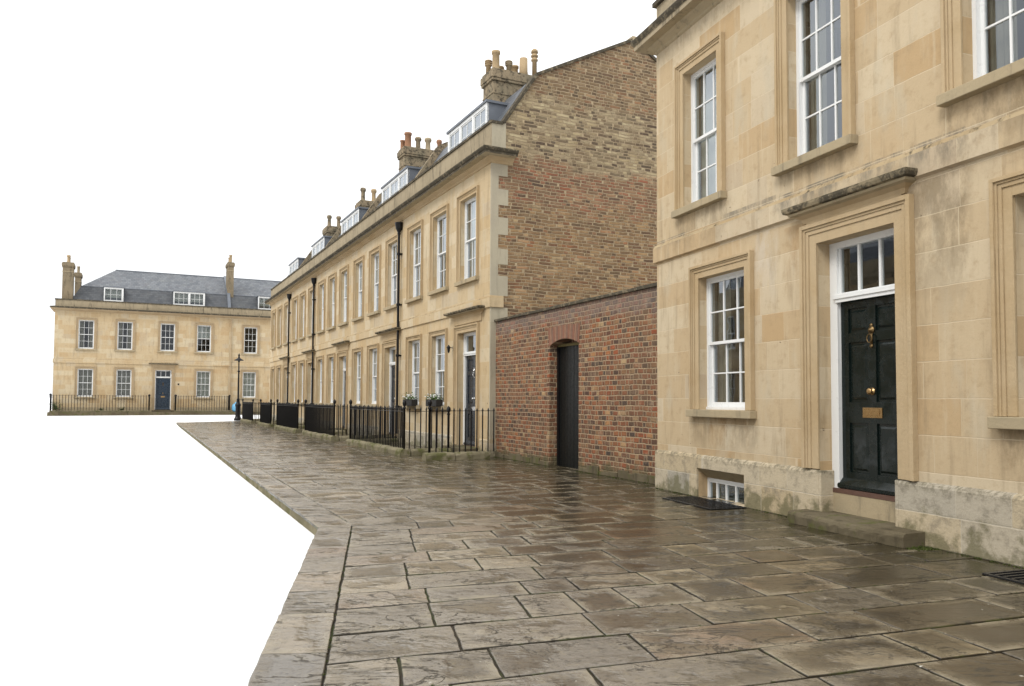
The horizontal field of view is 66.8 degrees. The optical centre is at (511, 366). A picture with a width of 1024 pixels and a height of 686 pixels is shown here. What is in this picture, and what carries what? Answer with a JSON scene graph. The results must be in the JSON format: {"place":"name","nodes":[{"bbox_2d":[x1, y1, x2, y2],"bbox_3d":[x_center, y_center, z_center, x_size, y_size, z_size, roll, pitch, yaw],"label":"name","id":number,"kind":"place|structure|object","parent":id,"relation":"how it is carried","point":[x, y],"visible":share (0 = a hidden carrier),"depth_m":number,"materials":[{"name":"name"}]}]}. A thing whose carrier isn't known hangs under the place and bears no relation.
{"place":"outdoors","nodes":[
{"label":"outdoors","id":0,"kind":"place"},
{"bbox_2d":[47,412,259,415],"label":"pavement","id":1,"kind":"structure","parent":0,"point":[125,413],"depth_m":61.39,"materials":[{"name":"stone"}]},
{"bbox_2d":[49,393,150,411],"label":"iron railing","id":2,"kind":"object","parent":1,"relation":"on","point":[123,410],"visible":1,"depth_m":60.59,"materials":[{"name":"metal"}]},
{"bbox_2d":[174,394,230,411],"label":"iron railing","id":3,"kind":"object","parent":1,"relation":"on","point":[201,410],"visible":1,"depth_m":64.19,"materials":[{"name":"metal"}]},
{"bbox_2d":[0,398,313,685],"bbox_3d":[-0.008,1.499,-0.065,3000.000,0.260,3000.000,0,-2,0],"label":"road","id":4,"kind":"structure","parent":0,"point":[151,550],"depth_m":8.07,"materials":[{"name":"white"}]},
{"bbox_2d":[50,255,234,411],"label":"terraced house","id":5,"kind":"structure","parent":4,"relation":"on","point":[162,339],"depth_m":63.66,"materials":[{"name":"stone"}]},
{"bbox_2d":[74,366,95,397],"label":"window","id":6,"kind":"structure","parent":5,"relation":"in","point":[85,379],"depth_m":61.56,"materials":[{"name":"grey glass"}]},
{"bbox_2d":[75,317,96,349],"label":"window","id":7,"kind":"structure","parent":5,"relation":"in","point":[80,321],"depth_m":61.67,"materials":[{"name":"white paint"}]},
{"bbox_2d":[113,367,133,397],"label":"window","id":8,"kind":"structure","parent":5,"relation":"in","point":[123,376],"depth_m":62.76,"materials":[{"name":"white paint"}]},
{"bbox_2d":[114,319,134,351],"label":"window","id":9,"kind":"structure","parent":5,"relation":"in","point":[130,323],"depth_m":62.89,"materials":[{"name":"white paint"}]},
{"bbox_2d":[155,378,169,409],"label":"door","id":10,"kind":"structure","parent":5,"relation":"in","point":[162,396],"depth_m":64.02,"materials":[{"name":"blue wood"}]},
{"bbox_2d":[157,321,177,352],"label":"window","id":11,"kind":"structure","parent":5,"relation":"in","point":[160,323],"depth_m":64.17,"materials":[{"name":"white paint"}]},
{"bbox_2d":[193,369,212,398],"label":"window","id":12,"kind":"structure","parent":5,"relation":"in","point":[203,379],"depth_m":65.41,"materials":[{"name":"grey glass"}]},
{"bbox_2d":[194,323,213,353],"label":"window","id":13,"kind":"structure","parent":5,"relation":"in","point":[202,330],"depth_m":65.53,"materials":[{"name":"white paint"}]},
{"bbox_2d":[223,276,280,411],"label":"terraced house","id":14,"kind":"structure","parent":4,"relation":"on","point":[250,327],"depth_m":67.22,"materials":[{"name":"stone"}]},
{"bbox_2d":[240,370,257,398],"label":"window","id":15,"kind":"structure","parent":14,"relation":"in","point":[248,378],"depth_m":67.02,"materials":[{"name":"grey glass"}]},
{"bbox_2d":[241,325,259,354],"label":"window","id":16,"kind":"structure","parent":14,"relation":"in","point":[257,334],"depth_m":67.08,"materials":[{"name":"white paint"}]},
{"bbox_2d":[176,422,351,685],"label":"kerb","id":17,"kind":"structure","parent":4,"relation":"on","point":[295,651],"depth_m":6.06,"materials":[{"name":"stone"}]},
{"bbox_2d":[0,0,655,397],"label":"sky","id":18,"kind":"structure","parent":0,"point":[160,136],"materials":[{"name":"white"}]},
{"bbox_2d":[184,421,1023,685],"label":"pavement","id":19,"kind":"structure","parent":0,"point":[738,578],"depth_m":6.20,"materials":[{"name":"stone"}]},
{"bbox_2d":[234,354,243,420],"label":"street lamp","id":20,"kind":"object","parent":19,"relation":"on","point":[237,408],"visible":1,"depth_m":53.14,"materials":[{"name":"black metal"}]},
{"bbox_2d":[240,399,275,423],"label":"iron railing","id":21,"kind":"object","parent":19,"relation":"on","point":[247,412],"visible":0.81,"depth_m":48.42,"materials":[{"name":"metal"}]},
{"bbox_2d":[257,399,287,426],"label":"iron railing","id":22,"kind":"object","parent":19,"relation":"on","point":[265,414],"visible":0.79,"depth_m":42.12,"materials":[{"name":"metal"}]},
{"bbox_2d":[264,250,311,420],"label":"terraced house","id":23,"kind":"structure","parent":19,"relation":"on","point":[278,301],"depth_m":49.20,"materials":[{"name":"stone"}]},
{"bbox_2d":[270,366,274,402],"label":"window","id":24,"kind":"structure","parent":23,"relation":"in","point":[273,367],"depth_m":52.30,"materials":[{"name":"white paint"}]},
{"bbox_2d":[270,309,275,349],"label":"window","id":25,"kind":"structure","parent":23,"relation":"in","point":[274,310],"depth_m":52.49,"materials":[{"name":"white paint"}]},
{"bbox_2d":[275,365,280,402],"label":"window","id":26,"kind":"structure","parent":23,"relation":"in","point":[277,366],"depth_m":50.25,"materials":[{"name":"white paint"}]},
{"bbox_2d":[276,305,282,347],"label":"window","id":27,"kind":"structure","parent":23,"relation":"in","point":[280,307],"depth_m":50.39,"materials":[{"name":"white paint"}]},
{"bbox_2d":[282,301,287,345],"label":"window","id":28,"kind":"structure","parent":23,"relation":"in","point":[286,303],"depth_m":48.30,"materials":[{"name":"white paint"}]},
{"bbox_2d":[274,399,326,432],"bbox_3d":[-9.881,2.294,37.010,1.963,1.500,5.656,2,-3,-26],"label":"iron railing","id":29,"kind":"object","parent":19,"relation":"on","point":[287,417],"visible":0.84,"depth_m":36.28,"materials":[{"name":"metal"}]},
{"bbox_2d":[285,215,340,424],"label":"terraced house","id":30,"kind":"structure","parent":19,"relation":"on","point":[302,286],"depth_m":42.70,"materials":[{"name":"stone"}]},
{"bbox_2d":[289,361,296,403],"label":"window","id":31,"kind":"structure","parent":30,"relation":"in","point":[295,362],"depth_m":45.61,"materials":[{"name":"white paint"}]},
{"bbox_2d":[291,295,297,342],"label":"window","id":32,"kind":"structure","parent":30,"relation":"in","point":[296,297],"depth_m":45.72,"materials":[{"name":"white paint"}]},
{"bbox_2d":[298,359,304,403],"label":"window","id":33,"kind":"structure","parent":30,"relation":"in","point":[300,361],"depth_m":43.63,"materials":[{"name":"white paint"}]},
{"bbox_2d":[298,291,305,339],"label":"window","id":34,"kind":"structure","parent":30,"relation":"in","point":[304,292],"depth_m":43.75,"materials":[{"name":"white paint"}]},
{"bbox_2d":[306,286,314,337],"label":"window","id":35,"kind":"structure","parent":30,"relation":"in","point":[308,335],"depth_m":41.70,"materials":[{"name":"white paint"}]},
{"bbox_2d":[302,399,368,440],"bbox_3d":[-6.840,2.043,30.822,1.964,1.500,5.450,2,-3,-26],"label":"iron railing","id":36,"kind":"object","parent":19,"relation":"on","point":[323,429],"visible":0.93,"depth_m":29.82,"materials":[{"name":"metal"}]},
{"bbox_2d":[309,187,395,433],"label":"terraced house","id":37,"kind":"structure","parent":19,"relation":"on","point":[331,269],"depth_m":36.27,"materials":[{"name":"stone"}]},
{"bbox_2d":[314,355,323,404],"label":"window","id":38,"kind":"structure","parent":37,"relation":"in","point":[322,356],"depth_m":39.46,"materials":[{"name":"white paint"}]},
{"bbox_2d":[316,279,325,333],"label":"window","id":39,"kind":"structure","parent":37,"relation":"in","point":[321,282],"depth_m":39.50,"materials":[{"name":"white paint"}]},
{"bbox_2d":[325,353,334,404],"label":"window","id":40,"kind":"structure","parent":37,"relation":"in","point":[332,355],"depth_m":37.33,"materials":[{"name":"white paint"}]},
{"bbox_2d":[326,272,336,330],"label":"window","id":41,"kind":"structure","parent":37,"relation":"in","point":[334,274],"depth_m":37.48,"materials":[{"name":"white paint"}]},
{"bbox_2d":[337,264,348,326],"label":"window","id":42,"kind":"structure","parent":37,"relation":"in","point":[346,275],"depth_m":35.38,"materials":[{"name":"white paint"}]},
{"bbox_2d":[344,371,345,427],"bbox_3d":[-7.395,1.476,34.890,0.115,2.578,1.200,2,-3,-26],"label":"door","id":43,"kind":"structure","parent":37,"relation":"in","point":[345,371],"depth_m":35.33,"materials":[{"name":"wood"}]},
{"bbox_2d":[345,399,450,455],"bbox_3d":[-3.436,1.763,23.893,1.966,1.500,5.996,2,-3,-26],"label":"iron railing","id":44,"kind":"object","parent":19,"relation":"on","point":[361,421],"visible":0.98,"depth_m":22.61,"materials":[{"name":"metal"}]},
{"bbox_2d":[343,132,475,441],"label":"terraced house","id":45,"kind":"structure","parent":19,"relation":"on","point":[374,245],"depth_m":29.91,"materials":[{"name":"stone"}]},
{"bbox_2d":[351,347,362,406],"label":"window","id":46,"kind":"structure","parent":45,"relation":"in","point":[359,354],"depth_m":33.03,"materials":[{"name":"white paint"}]},
{"bbox_2d":[351,255,364,321],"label":"window","id":47,"kind":"structure","parent":45,"relation":"in","point":[362,258],"depth_m":33.13,"materials":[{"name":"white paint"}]},
{"bbox_2d":[365,343,378,406],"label":"window","id":48,"kind":"structure","parent":45,"relation":"in","point":[375,359],"depth_m":30.90,"materials":[{"name":"white paint"}]},
{"bbox_2d":[367,245,380,316],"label":"window","id":49,"kind":"structure","parent":45,"relation":"in","point":[377,265],"depth_m":30.96,"materials":[{"name":"white paint"}]},
{"bbox_2d":[383,234,397,310],"bbox_3d":[-4.263,-3.412,28.519,0.460,2.640,1.560,2,-3,-26],"label":"window","id":50,"kind":"structure","parent":45,"relation":"in","point":[395,246],"depth_m":28.98,"materials":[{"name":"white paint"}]},
{"bbox_2d":[389,365,394,434],"bbox_3d":[-4.273,1.218,28.516,0.115,2.578,1.200,2,-3,-26],"label":"door","id":51,"kind":"structure","parent":45,"relation":"in","point":[393,366],"depth_m":28.89,"materials":[{"name":"wood"}]},
{"bbox_2d":[422,399,494,460],"bbox_3d":[-1.312,1.582,19.677,1.913,1.520,0.327,2,-3,-26],"label":"iron railing","id":52,"kind":"object","parent":19,"relation":"on","point":[429,455],"visible":1,"depth_m":19.54,"materials":[{"name":"metal"}]},
{"bbox_2d":[393,36,656,456],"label":"terraced house","id":53,"kind":"structure","parent":19,"relation":"on","point":[548,177],"depth_m":22.34,"materials":[{"name":"stone"}]},
{"bbox_2d":[402,392,417,405],"bbox_3d":[-3.398,1.072,25.838,0.378,0.468,0.970,2,-3,-26],"label":"window box","id":54,"kind":"object","parent":53,"relation":"on","point":[410,400],"visible":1,"depth_m":25.55,"materials":[{"name":"paint"}]},
{"bbox_2d":[405,334,421,408],"bbox_3d":[-3.167,0.184,26.114,0.480,2.460,1.560,2,-3,-26],"label":"window","id":55,"kind":"structure","parent":53,"relation":"in","point":[418,336],"depth_m":26.58,"materials":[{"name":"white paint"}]},
{"bbox_2d":[405,219,422,303],"bbox_3d":[-3.151,-3.504,26.261,0.460,2.640,1.560,2,-3,-26],"label":"window","id":56,"kind":"structure","parent":53,"relation":"in","point":[419,223],"depth_m":26.72,"materials":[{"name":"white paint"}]},
{"bbox_2d":[425,393,442,406],"bbox_3d":[-2.406,0.989,23.793,0.386,0.470,0.987,2,-3,-26],"label":"window box","id":57,"kind":"object","parent":53,"relation":"on","point":[437,402],"visible":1,"depth_m":23.49,"materials":[{"name":"paint"}]},
{"bbox_2d":[426,328,447,409],"bbox_3d":[-2.161,0.101,24.070,0.480,2.460,1.560,2,-3,-26],"label":"window","id":58,"kind":"structure","parent":53,"relation":"in","point":[444,338],"depth_m":24.52,"materials":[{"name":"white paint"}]},
{"bbox_2d":[427,203,448,295],"bbox_3d":[-2.129,-3.587,24.202,0.480,2.640,1.560,2,-3,-26],"label":"window","id":59,"kind":"structure","parent":53,"relation":"in","point":[445,223],"depth_m":24.64,"materials":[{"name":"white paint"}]},
{"bbox_2d":[454,185,478,286],"bbox_3d":[-1.137,-3.669,22.161,0.460,2.640,1.560,2,-3,-26],"label":"window","id":60,"kind":"structure","parent":53,"relation":"in","point":[474,252],"depth_m":22.60,"materials":[{"name":"white paint"}]},
{"bbox_2d":[463,355,475,445],"bbox_3d":[-1.089,0.956,22.041,0.115,2.578,1.200,2,-3,-26],"label":"door","id":61,"kind":"structure","parent":53,"relation":"in","point":[470,360],"depth_m":22.30,"materials":[{"name":"wood"}]},
{"bbox_2d":[494,282,657,483],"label":"brick wall","id":62,"kind":"structure","parent":19,"relation":"on","point":[576,384],"depth_m":16.41,"materials":[{"name":"brick"}]},
{"bbox_2d":[560,345,578,468],"bbox_3d":[1.378,0.864,17.309,0.077,2.779,1.340,1,-3,-25],"label":"door","id":63,"kind":"structure","parent":62,"relation":"in","point":[569,355],"depth_m":17.41,"materials":[{"name":"black wood"}]},
{"bbox_2d":[240,455,1023,685],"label":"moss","id":64,"kind":"object","parent":19,"relation":"on","point":[911,548],"visible":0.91,"depth_m":7.92,"materials":[{"name":"green plant"}]},
{"bbox_2d":[662,496,745,509],"bbox_3d":[2.793,1.995,11.404,0.570,0.022,1.330,1,-3,-19],"label":"metal grating","id":65,"kind":"object","parent":19,"relation":"on","point":[704,503],"visible":1,"depth_m":11.27,"materials":[{"name":"metal"}]},
{"bbox_2d":[982,569,1023,584],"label":"metal grating","id":66,"kind":"object","parent":19,"relation":"on","point":[1016,576],"visible":1,"depth_m":6.68,"materials":[{"name":"metal"}]},
{"bbox_2d":[630,0,1023,566],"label":"stone house","id":67,"kind":"structure","parent":0,"point":[838,254],"depth_m":9.46,"materials":[{"name":"stone"}]},
{"bbox_2d":[671,31,726,218],"bbox_3d":[3.098,-3.754,12.360,0.470,2.550,1.420,1,-3,-19],"label":"window","id":68,"kind":"structure","parent":67,"relation":"in","point":[712,139],"depth_m":12.61,"materials":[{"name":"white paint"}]},
{"bbox_2d":[686,250,756,418],"bbox_3d":[3.267,-0.421,11.704,0.490,2.375,1.660,1,-3,-19],"label":"window","id":69,"kind":"structure","parent":67,"relation":"in","point":[725,408],"depth_m":12.02,"materials":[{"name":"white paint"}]},
{"bbox_2d":[707,477,743,501],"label":"window","id":70,"kind":"structure","parent":67,"relation":"in","point":[727,495],"depth_m":11.88,"materials":[{"name":"white paint"}]},
{"bbox_2d":[771,0,857,176],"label":"window","id":71,"kind":"structure","parent":67,"relation":"in","point":[820,149],"depth_m":10.28,"materials":[{"name":"white paint"}]},
{"bbox_2d":[837,294,899,495],"bbox_3d":[4.235,0.330,9.149,0.117,2.300,1.030,1,-3,-19],"label":"door","id":72,"kind":"structure","parent":67,"relation":"in","point":[868,339],"depth_m":9.19,"materials":[{"name":"black wood"}]},
{"bbox_2d":[936,0,1023,107],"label":"window","id":73,"kind":"structure","parent":67,"relation":"in","point":[1005,66],"depth_m":7.81,"materials":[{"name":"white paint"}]},
{"bbox_2d":[987,169,1023,429],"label":"window","id":74,"kind":"structure","parent":67,"relation":"in","point":[1003,190],"depth_m":7.28,"materials":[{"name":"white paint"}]}
]}

